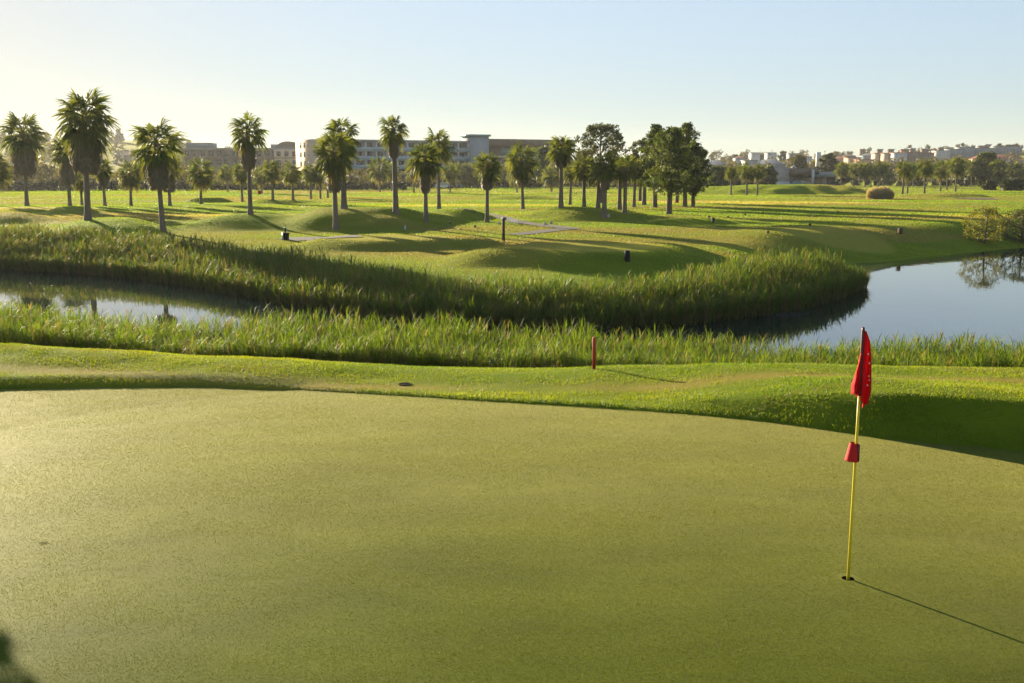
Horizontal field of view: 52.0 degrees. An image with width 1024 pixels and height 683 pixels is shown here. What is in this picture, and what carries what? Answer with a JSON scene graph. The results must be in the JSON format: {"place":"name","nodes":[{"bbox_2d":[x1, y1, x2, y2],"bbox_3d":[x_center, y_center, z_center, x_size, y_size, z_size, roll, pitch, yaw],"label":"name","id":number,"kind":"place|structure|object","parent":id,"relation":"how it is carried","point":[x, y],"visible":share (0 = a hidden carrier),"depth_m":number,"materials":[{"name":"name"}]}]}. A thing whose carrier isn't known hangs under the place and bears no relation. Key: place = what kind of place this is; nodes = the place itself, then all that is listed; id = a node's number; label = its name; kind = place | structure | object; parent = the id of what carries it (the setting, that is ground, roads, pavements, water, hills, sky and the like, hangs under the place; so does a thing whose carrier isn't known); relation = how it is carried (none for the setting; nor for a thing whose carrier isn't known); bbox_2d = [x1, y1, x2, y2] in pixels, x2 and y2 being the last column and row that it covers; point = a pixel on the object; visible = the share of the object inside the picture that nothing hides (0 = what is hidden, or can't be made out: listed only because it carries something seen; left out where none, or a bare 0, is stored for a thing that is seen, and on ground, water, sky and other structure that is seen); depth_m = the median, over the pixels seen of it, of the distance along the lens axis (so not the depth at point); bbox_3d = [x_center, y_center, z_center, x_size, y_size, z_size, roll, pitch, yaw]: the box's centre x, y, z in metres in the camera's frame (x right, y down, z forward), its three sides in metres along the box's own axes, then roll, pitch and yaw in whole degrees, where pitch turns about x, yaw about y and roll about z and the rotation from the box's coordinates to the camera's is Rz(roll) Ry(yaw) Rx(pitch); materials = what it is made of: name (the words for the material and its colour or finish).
{"place":"outdoors","nodes":[
{"label":"outdoors","id":0,"kind":"place"},
{"bbox_2d":[278,235,362,240],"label":"path","id":1,"kind":"structure","parent":0,"point":[300,238],"depth_m":62.55,"materials":[{"name":"concrete"}]},
{"bbox_2d":[0,387,1023,682],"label":"putting green","id":2,"kind":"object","parent":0,"point":[442,641],"visible":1,"depth_m":9.73,"materials":[{"name":"green plant"}]},
{"bbox_2d":[841,576,854,580],"bbox_3d":[2.885,2.116,9.030,0.111,0.162,0.111,0,9,0],"label":"golf hole","id":3,"kind":"object","parent":2,"relation":"in","point":[845,578],"visible":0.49,"depth_m":9.06,"materials":[{"name":"soil"}]},
{"bbox_2d":[844,327,871,580],"bbox_3d":[2.890,1.009,8.852,0.171,2.284,0.123,0,9,0],"label":"golf flag","id":4,"kind":"object","parent":3,"relation":"in","point":[861,387],"visible":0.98,"depth_m":8.75,"materials":[{"name":"red fabric"}]},
{"bbox_2d":[0,140,1023,450],"bbox_3d":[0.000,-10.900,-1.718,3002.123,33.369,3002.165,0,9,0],"label":"ground","id":5,"kind":"structure","parent":0,"point":[862,242],"depth_m":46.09,"materials":[{"name":"green plant"}]},
{"bbox_2d":[0,152,14,192],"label":"palm tree","id":6,"kind":"object","parent":5,"relation":"on","point":[5,175],"visible":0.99,"depth_m":106.38,"materials":[{"name":"green plant"}]},
{"bbox_2d":[0,111,50,205],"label":"palm tree","id":7,"kind":"object","parent":5,"relation":"on","point":[23,155],"visible":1,"depth_m":105.23,"materials":[{"name":"green plant"}]},
{"bbox_2d":[0,180,66,190],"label":"hedge","id":8,"kind":"object","parent":5,"relation":"on","point":[41,186],"visible":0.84,"depth_m":212.25,"materials":[{"name":"green plant"}]},
{"bbox_2d":[47,135,77,205],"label":"palm tree","id":9,"kind":"object","parent":5,"relation":"on","point":[66,172],"visible":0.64,"depth_m":105.83,"materials":[{"name":"green plant"}]},
{"bbox_2d":[72,172,90,204],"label":"palm tree","id":10,"kind":"object","parent":5,"relation":"on","point":[79,186],"visible":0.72,"depth_m":108.72,"materials":[{"name":"green plant"}]},
{"bbox_2d":[52,87,121,219],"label":"palm tree","id":11,"kind":"object","parent":5,"relation":"on","point":[82,136],"visible":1,"depth_m":66.78,"materials":[{"name":"green plant"}]},
{"bbox_2d":[91,158,115,205],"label":"palm tree","id":12,"kind":"object","parent":5,"relation":"on","point":[102,178],"visible":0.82,"depth_m":107.25,"materials":[{"name":"green plant"}]},
{"bbox_2d":[63,180,189,190],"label":"hedge","id":13,"kind":"object","parent":5,"relation":"on","point":[114,184],"visible":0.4,"depth_m":215.26,"materials":[{"name":"green plant"}]},
{"bbox_2d":[114,159,145,205],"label":"palm tree","id":14,"kind":"object","parent":5,"relation":"on","point":[130,181],"visible":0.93,"depth_m":108.30,"materials":[{"name":"green plant"}]},
{"bbox_2d":[128,116,192,231],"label":"palm tree","id":15,"kind":"object","parent":5,"relation":"on","point":[158,161],"visible":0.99,"depth_m":66.26,"materials":[{"name":"green plant"}]},
{"bbox_2d":[163,154,183,205],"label":"palm tree","id":16,"kind":"object","parent":5,"relation":"on","point":[172,187],"visible":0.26,"depth_m":109.21,"materials":[{"name":"green plant"}]},
{"bbox_2d":[185,157,217,203],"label":"palm tree","id":17,"kind":"object","parent":5,"relation":"on","point":[201,179],"visible":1,"depth_m":115.01,"materials":[{"name":"green plant"}]},
{"bbox_2d":[216,164,235,191],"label":"palm tree","id":18,"kind":"object","parent":5,"relation":"on","point":[222,175],"visible":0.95,"depth_m":190.66,"materials":[{"name":"green plant"}]},
{"bbox_2d":[181,141,295,174],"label":"hotel wing","id":19,"kind":"structure","parent":5,"relation":"on","point":[281,153],"depth_m":385.94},
{"bbox_2d":[231,162,251,201],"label":"palm tree","id":20,"kind":"object","parent":5,"relation":"on","point":[241,178],"visible":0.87,"depth_m":124.02,"materials":[{"name":"green plant"}]},
{"bbox_2d":[227,111,268,214],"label":"palm tree","id":21,"kind":"object","parent":5,"relation":"on","point":[245,144],"visible":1,"depth_m":72.34,"materials":[{"name":"green plant"}]},
{"bbox_2d":[185,181,326,189],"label":"hedge","id":22,"kind":"object","parent":5,"relation":"on","point":[218,186],"visible":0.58,"depth_m":217.28,"materials":[{"name":"green plant"}]},
{"bbox_2d":[252,166,266,193],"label":"palm tree","id":23,"kind":"object","parent":5,"relation":"on","point":[258,180],"visible":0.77,"depth_m":175.58,"materials":[{"name":"green plant"}]},
{"bbox_2d":[258,159,283,199],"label":"palm tree","id":24,"kind":"object","parent":5,"relation":"on","point":[271,174],"visible":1,"depth_m":117.91,"materials":[{"name":"green plant"}]},
{"bbox_2d":[279,161,303,199],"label":"palm tree","id":25,"kind":"object","parent":5,"relation":"on","point":[292,177],"visible":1,"depth_m":118.52,"materials":[{"name":"green plant"}]},
{"bbox_2d":[301,162,319,198],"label":"palm tree","id":26,"kind":"object","parent":5,"relation":"on","point":[307,174],"visible":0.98,"depth_m":138.73,"materials":[{"name":"green plant"}]},
{"bbox_2d":[311,167,325,198],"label":"palm tree","id":27,"kind":"object","parent":5,"relation":"on","point":[319,180],"visible":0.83,"depth_m":139.11,"materials":[{"name":"green plant"}]},
{"bbox_2d":[311,130,360,229],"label":"palm tree","id":28,"kind":"object","parent":5,"relation":"on","point":[334,166],"visible":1,"depth_m":66.86,"materials":[{"name":"green plant"}]},
{"bbox_2d":[322,117,360,208],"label":"palm tree","id":29,"kind":"object","parent":5,"relation":"on","point":[333,126],"visible":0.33,"depth_m":71.93,"materials":[{"name":"green plant"}]},
{"bbox_2d":[346,180,406,189],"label":"hedge","id":30,"kind":"object","parent":5,"relation":"on","point":[352,185],"visible":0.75,"depth_m":222.26,"materials":[{"name":"green plant"}]},
{"bbox_2d":[366,155,391,191],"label":"palm tree","id":31,"kind":"object","parent":5,"relation":"on","point":[379,174],"visible":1,"depth_m":198.23,"materials":[{"name":"green plant"}]},
{"bbox_2d":[0,156,775,188],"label":"scrub woodland","id":32,"kind":"object","parent":5,"relation":"on","point":[45,172],"visible":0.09,"depth_m":246.06,"materials":[{"name":"green plant"}]},
{"bbox_2d":[295,134,490,182],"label":"hotel building","id":33,"kind":"structure","parent":5,"relation":"on","point":[468,147],"depth_m":323.75,"materials":[{"name":"white concrete"}]},
{"bbox_2d":[377,115,409,214],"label":"palm tree","id":34,"kind":"object","parent":5,"relation":"on","point":[392,141],"visible":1,"depth_m":71.98,"materials":[{"name":"green plant"}]},
{"bbox_2d":[401,160,420,192],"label":"palm tree","id":35,"kind":"object","parent":5,"relation":"on","point":[408,174],"visible":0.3,"depth_m":186.58,"materials":[{"name":"green plant"}]},
{"bbox_2d":[404,141,444,222],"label":"palm tree","id":36,"kind":"object","parent":5,"relation":"on","point":[424,166],"visible":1,"depth_m":72.23,"materials":[{"name":"green plant"}]},
{"bbox_2d":[0,220,872,329],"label":"reeds","id":37,"kind":"object","parent":5,"relation":"on","point":[769,282],"visible":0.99,"depth_m":39.36,"materials":[{"name":"green plant"}]},
{"bbox_2d":[419,127,458,208],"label":"palm tree","id":38,"kind":"object","parent":5,"relation":"on","point":[443,143],"visible":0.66,"depth_m":97.16,"materials":[{"name":"green plant"}]},
{"bbox_2d":[441,163,458,192],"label":"palm tree","id":39,"kind":"object","parent":5,"relation":"on","point":[449,175],"visible":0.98,"depth_m":186.10,"materials":[{"name":"green plant"}]},
{"bbox_2d":[453,162,471,187],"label":"palm tree","id":40,"kind":"object","parent":5,"relation":"on","point":[463,167],"visible":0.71,"depth_m":247.61,"materials":[{"name":"green plant"}]},
{"bbox_2d":[463,162,480,187],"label":"palm tree","id":41,"kind":"object","parent":5,"relation":"on","point":[473,180],"visible":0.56,"depth_m":247.28,"materials":[{"name":"green plant"}]},
{"bbox_2d":[471,150,502,221],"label":"palm tree","id":42,"kind":"object","parent":5,"relation":"on","point":[487,178],"visible":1,"depth_m":76.28,"materials":[{"name":"green plant"}]},
{"bbox_2d":[497,162,509,187],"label":"palm tree","id":43,"kind":"object","parent":5,"relation":"on","point":[503,176],"visible":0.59,"depth_m":250.06,"materials":[{"name":"green plant"}]},
{"bbox_2d":[452,177,563,187],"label":"hedge","id":44,"kind":"object","parent":5,"relation":"on","point":[532,183],"visible":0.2,"depth_m":251.89,"materials":[{"name":"green plant"}]},
{"bbox_2d":[0,298,1023,368],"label":"reeds","id":45,"kind":"object","parent":5,"relation":"on","point":[259,339],"visible":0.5,"depth_m":24.30,"materials":[{"name":"green plant"}]},
{"bbox_2d":[0,129,1023,182],"bbox_3d":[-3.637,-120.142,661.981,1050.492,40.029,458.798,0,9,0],"label":"hillside scrub","id":46,"kind":"object","parent":5,"relation":"on","point":[119,137],"visible":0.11,"depth_m":623.24,"materials":[{"name":"green plant"}]},
{"bbox_2d":[501,140,540,208],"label":"palm tree","id":47,"kind":"object","parent":5,"relation":"on","point":[519,172],"visible":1,"depth_m":97.29,"materials":[{"name":"green plant"}]},
{"bbox_2d":[489,139,574,171],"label":"hotel annex","id":48,"kind":"object","parent":5,"relation":"on","point":[499,147],"visible":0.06,"depth_m":337.68,"materials":[{"name":"brown concrete"}]},
{"bbox_2d":[532,146,555,187],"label":"broadleaf tree","id":49,"kind":"object","parent":5,"relation":"on","point":[542,152],"visible":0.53,"depth_m":244.89,"materials":[{"name":"green plant"}]},
{"bbox_2d":[540,164,558,191],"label":"palm tree","id":50,"kind":"object","parent":5,"relation":"on","point":[551,179],"visible":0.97,"depth_m":196.02,"materials":[{"name":"green plant"}]},
{"bbox_2d":[545,135,578,207],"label":"palm tree","id":51,"kind":"object","parent":5,"relation":"on","point":[560,159],"visible":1,"depth_m":81.80,"materials":[{"name":"green plant"}]},
{"bbox_2d":[558,161,580,204],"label":"palm tree","id":52,"kind":"object","parent":5,"relation":"on","point":[566,172],"visible":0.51,"depth_m":107.70,"materials":[{"name":"green plant"}]},
{"bbox_2d":[569,154,595,206],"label":"palm tree","id":53,"kind":"object","parent":5,"relation":"on","point":[582,171],"visible":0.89,"depth_m":83.56,"materials":[{"name":"green plant"}]},
{"bbox_2d":[584,161,600,207],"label":"palm tree","id":54,"kind":"object","parent":5,"relation":"on","point":[597,190],"visible":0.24,"depth_m":82.36,"materials":[{"name":"green plant"}]},
{"bbox_2d":[592,337,595,368],"bbox_3d":[1.535,0.266,19.642,0.066,0.708,0.066,0,9,0],"label":"hazard stake","id":55,"kind":"object","parent":5,"relation":"on","point":[593,352],"visible":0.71,"depth_m":19.61,"materials":[{"name":"red paint"}]},
{"bbox_2d":[573,122,630,202],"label":"broadleaf tree","id":56,"kind":"object","parent":5,"relation":"on","point":[593,130],"visible":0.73,"depth_m":115.40,"materials":[{"name":"green plant"}]},
{"bbox_2d":[589,151,620,217],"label":"palm tree","id":57,"kind":"object","parent":5,"relation":"on","point":[605,175],"visible":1,"depth_m":78.33,"materials":[{"name":"green plant"}]},
{"bbox_2d":[609,159,625,208],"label":"palm tree","id":58,"kind":"object","parent":5,"relation":"on","point":[619,203],"visible":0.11,"depth_m":83.21,"materials":[{"name":"green plant"}]},
{"bbox_2d":[615,154,637,213],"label":"palm tree","id":59,"kind":"object","parent":5,"relation":"on","point":[627,172],"visible":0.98,"depth_m":80.61,"materials":[{"name":"green plant"}]},
{"bbox_2d":[625,139,649,200],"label":"broadleaf tree","id":60,"kind":"object","parent":5,"relation":"on","point":[641,143],"visible":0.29,"depth_m":125.66,"materials":[{"name":"green plant"}]},
{"bbox_2d":[627,156,647,206],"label":"palm tree","id":61,"kind":"object","parent":5,"relation":"on","point":[639,174],"visible":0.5,"depth_m":103.00,"materials":[{"name":"green plant"}]},
{"bbox_2d":[637,123,679,207],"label":"pine tree","id":62,"kind":"object","parent":5,"relation":"on","point":[650,162],"visible":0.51,"depth_m":101.99,"materials":[{"name":"green plant"}]},
{"bbox_2d":[636,126,704,213],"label":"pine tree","id":63,"kind":"object","parent":5,"relation":"on","point":[671,137],"visible":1,"depth_m":88.22,"materials":[{"name":"green plant"}]},
{"bbox_2d":[672,122,712,206],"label":"pine tree","id":64,"kind":"object","parent":5,"relation":"on","point":[687,128],"visible":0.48,"depth_m":105.61,"materials":[{"name":"green plant"}]},
{"bbox_2d":[679,145,716,206],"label":"pine tree","id":65,"kind":"object","parent":5,"relation":"on","point":[695,191],"visible":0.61,"depth_m":106.16,"materials":[{"name":"green plant"}]},
{"bbox_2d":[705,165,729,185],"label":"broadleaf tree","id":66,"kind":"object","parent":5,"relation":"on","point":[718,172],"visible":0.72,"depth_m":235.59,"materials":[{"name":"green plant"}]},
{"bbox_2d":[724,166,738,194],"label":"palm tree","id":67,"kind":"object","parent":5,"relation":"on","point":[731,175],"visible":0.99,"depth_m":162.75,"materials":[{"name":"green plant"}]},
{"bbox_2d":[739,164,755,194],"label":"palm tree","id":68,"kind":"object","parent":5,"relation":"on","point":[746,176],"visible":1,"depth_m":162.59,"materials":[{"name":"green plant"}]},
{"bbox_2d":[749,164,767,194],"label":"palm tree","id":69,"kind":"object","parent":5,"relation":"on","point":[757,177],"visible":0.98,"depth_m":162.76,"materials":[{"name":"green plant"}]},
{"bbox_2d":[763,165,778,184],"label":"broadleaf tree","id":70,"kind":"object","parent":5,"relation":"on","point":[771,176],"visible":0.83,"depth_m":257.89,"materials":[{"name":"green plant"}]},
{"bbox_2d":[756,159,785,167],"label":"house","id":71,"kind":"structure","parent":5,"relation":"on","point":[776,164],"depth_m":419.45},
{"bbox_2d":[789,155,808,179],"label":"broadleaf tree","id":72,"kind":"object","parent":5,"relation":"on","point":[798,161],"visible":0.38,"depth_m":343.11,"materials":[{"name":"green plant"}]},
{"bbox_2d":[774,165,833,184],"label":"clubhouse","id":73,"kind":"structure","parent":5,"relation":"on","point":[785,176],"depth_m":281.38,"materials":[{"name":"stone"}]},
{"bbox_2d":[815,152,839,182],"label":"broadleaf tree","id":74,"kind":"object","parent":5,"relation":"on","point":[829,162],"visible":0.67,"depth_m":324.35,"materials":[{"name":"green plant"}]},
{"bbox_2d":[832,161,851,184],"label":"palm tree","id":75,"kind":"object","parent":5,"relation":"on","point":[842,169],"visible":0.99,"depth_m":266.04,"materials":[{"name":"green plant"}]},
{"bbox_2d":[847,162,860,186],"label":"palm tree","id":76,"kind":"object","parent":5,"relation":"on","point":[853,173],"visible":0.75,"depth_m":271.00,"materials":[{"name":"green plant"}]},
{"bbox_2d":[702,166,1023,186],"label":"dark woodland","id":77,"kind":"object","parent":5,"relation":"on","point":[964,180],"visible":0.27,"depth_m":297.34,"materials":[{"name":"green plant"}]},
{"bbox_2d":[857,162,872,186],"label":"palm tree","id":78,"kind":"object","parent":5,"relation":"on","point":[865,174],"visible":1,"depth_m":261.17,"materials":[{"name":"green plant"}]},
{"bbox_2d":[871,161,888,186],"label":"palm tree","id":79,"kind":"object","parent":5,"relation":"on","point":[880,172],"visible":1,"depth_m":258.01,"materials":[{"name":"green plant"}]},
{"bbox_2d":[866,186,894,198],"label":"dry grass clump","id":80,"kind":"object","parent":5,"relation":"on","point":[881,192],"visible":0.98,"depth_m":137.88,"materials":[{"name":"plant"}]},
{"bbox_2d":[890,152,907,161],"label":"house","id":81,"kind":"structure","parent":5,"relation":"on","point":[896,155],"depth_m":610.70,"materials":[{"name":"concrete"}]},
{"bbox_2d":[894,160,916,193],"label":"palm tree","id":82,"kind":"object","parent":5,"relation":"on","point":[905,172],"visible":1,"depth_m":177.49,"materials":[{"name":"green plant"}]},
{"bbox_2d":[907,152,920,162],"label":"house","id":83,"kind":"structure","parent":5,"relation":"on","point":[912,157],"depth_m":615.62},
{"bbox_2d":[915,159,935,192],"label":"palm tree","id":84,"kind":"object","parent":5,"relation":"on","point":[924,172],"visible":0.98,"depth_m":186.99,"materials":[{"name":"green plant"}]},
{"bbox_2d":[932,160,949,190],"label":"palm tree","id":85,"kind":"object","parent":5,"relation":"on","point":[940,173],"visible":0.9,"depth_m":202.00,"materials":[{"name":"green plant"}]},
{"bbox_2d":[932,150,950,159],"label":"house","id":86,"kind":"structure","parent":5,"relation":"on","point":[942,154],"depth_m":649.90,"materials":[{"name":"white paint"}]},
{"bbox_2d":[945,156,968,191],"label":"palm tree","id":87,"kind":"object","parent":5,"relation":"on","point":[957,171],"visible":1,"depth_m":196.72,"materials":[{"name":"green plant"}]},
{"bbox_2d":[954,147,974,157],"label":"house","id":88,"kind":"structure","parent":5,"relation":"on","point":[967,152],"depth_m":657.59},
{"bbox_2d":[963,159,979,186],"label":"palm tree","id":89,"kind":"object","parent":5,"relation":"on","point":[973,169],"visible":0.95,"depth_m":285.57,"materials":[{"name":"green plant"}]},
{"bbox_2d":[959,206,1010,243],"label":"lakeside tree","id":90,"kind":"object","parent":5,"relation":"on","point":[991,213],"visible":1,"depth_m":72.10,"materials":[{"name":"green plant"}]},
{"bbox_2d":[970,151,999,185],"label":"broadleaf tree","id":91,"kind":"object","parent":5,"relation":"on","point":[987,158],"visible":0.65,"depth_m":284.37,"materials":[{"name":"green plant"}]},
{"bbox_2d":[981,180,996,189],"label":"shrub","id":92,"kind":"object","parent":5,"relation":"on","point":[989,184],"visible":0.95,"depth_m":212.08,"materials":[{"name":"green plant"}]},
{"bbox_2d":[984,156,1011,186],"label":"palm tree","id":93,"kind":"object","parent":5,"relation":"on","point":[995,174],"visible":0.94,"depth_m":280.71,"materials":[{"name":"green plant"}]},
{"bbox_2d":[990,146,1022,154],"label":"house","id":94,"kind":"structure","parent":5,"relation":"on","point":[1000,150],"depth_m":665.17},
{"bbox_2d":[999,207,1023,242],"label":"lakeside tree","id":95,"kind":"object","parent":5,"relation":"on","point":[1018,213],"visible":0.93,"depth_m":74.53,"materials":[{"name":"green plant"}]},
{"bbox_2d":[1000,177,1023,190],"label":"shrub","id":96,"kind":"object","parent":5,"relation":"on","point":[1012,184],"visible":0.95,"depth_m":206.37,"materials":[{"name":"green plant"}]},
{"bbox_2d":[1004,161,1023,178],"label":"palm tree","id":97,"kind":"object","parent":5,"relation":"on","point":[1016,173],"visible":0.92,"depth_m":275.82,"materials":[{"name":"green plant"}]},
{"bbox_2d":[0,247,1023,358],"bbox_3d":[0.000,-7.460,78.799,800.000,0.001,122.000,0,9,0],"label":"water","id":98,"kind":"structure","parent":0,"point":[977,292],"depth_m":39.91,"materials":[{"name":"blue liquid"}]},
{"bbox_2d":[0,342,1023,449],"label":"grass","id":99,"kind":"structure","parent":0,"point":[1017,387],"depth_m":18.48,"materials":[{"name":"green plant"}]},
{"bbox_2d":[0,0,1023,162],"label":"sky","id":100,"kind":"structure","parent":0,"point":[814,76],"materials":[{"name":"blue"}]},
{"bbox_2d":[454,208,575,228],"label":"path","id":101,"kind":"structure","parent":0,"point":[508,219],"depth_m":76.40,"materials":[{"name":"concrete"}]},
{"bbox_2d":[508,228,580,234],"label":"path","id":102,"kind":"structure","parent":0,"point":[538,231],"depth_m":67.93,"materials":[{"name":"concrete"}]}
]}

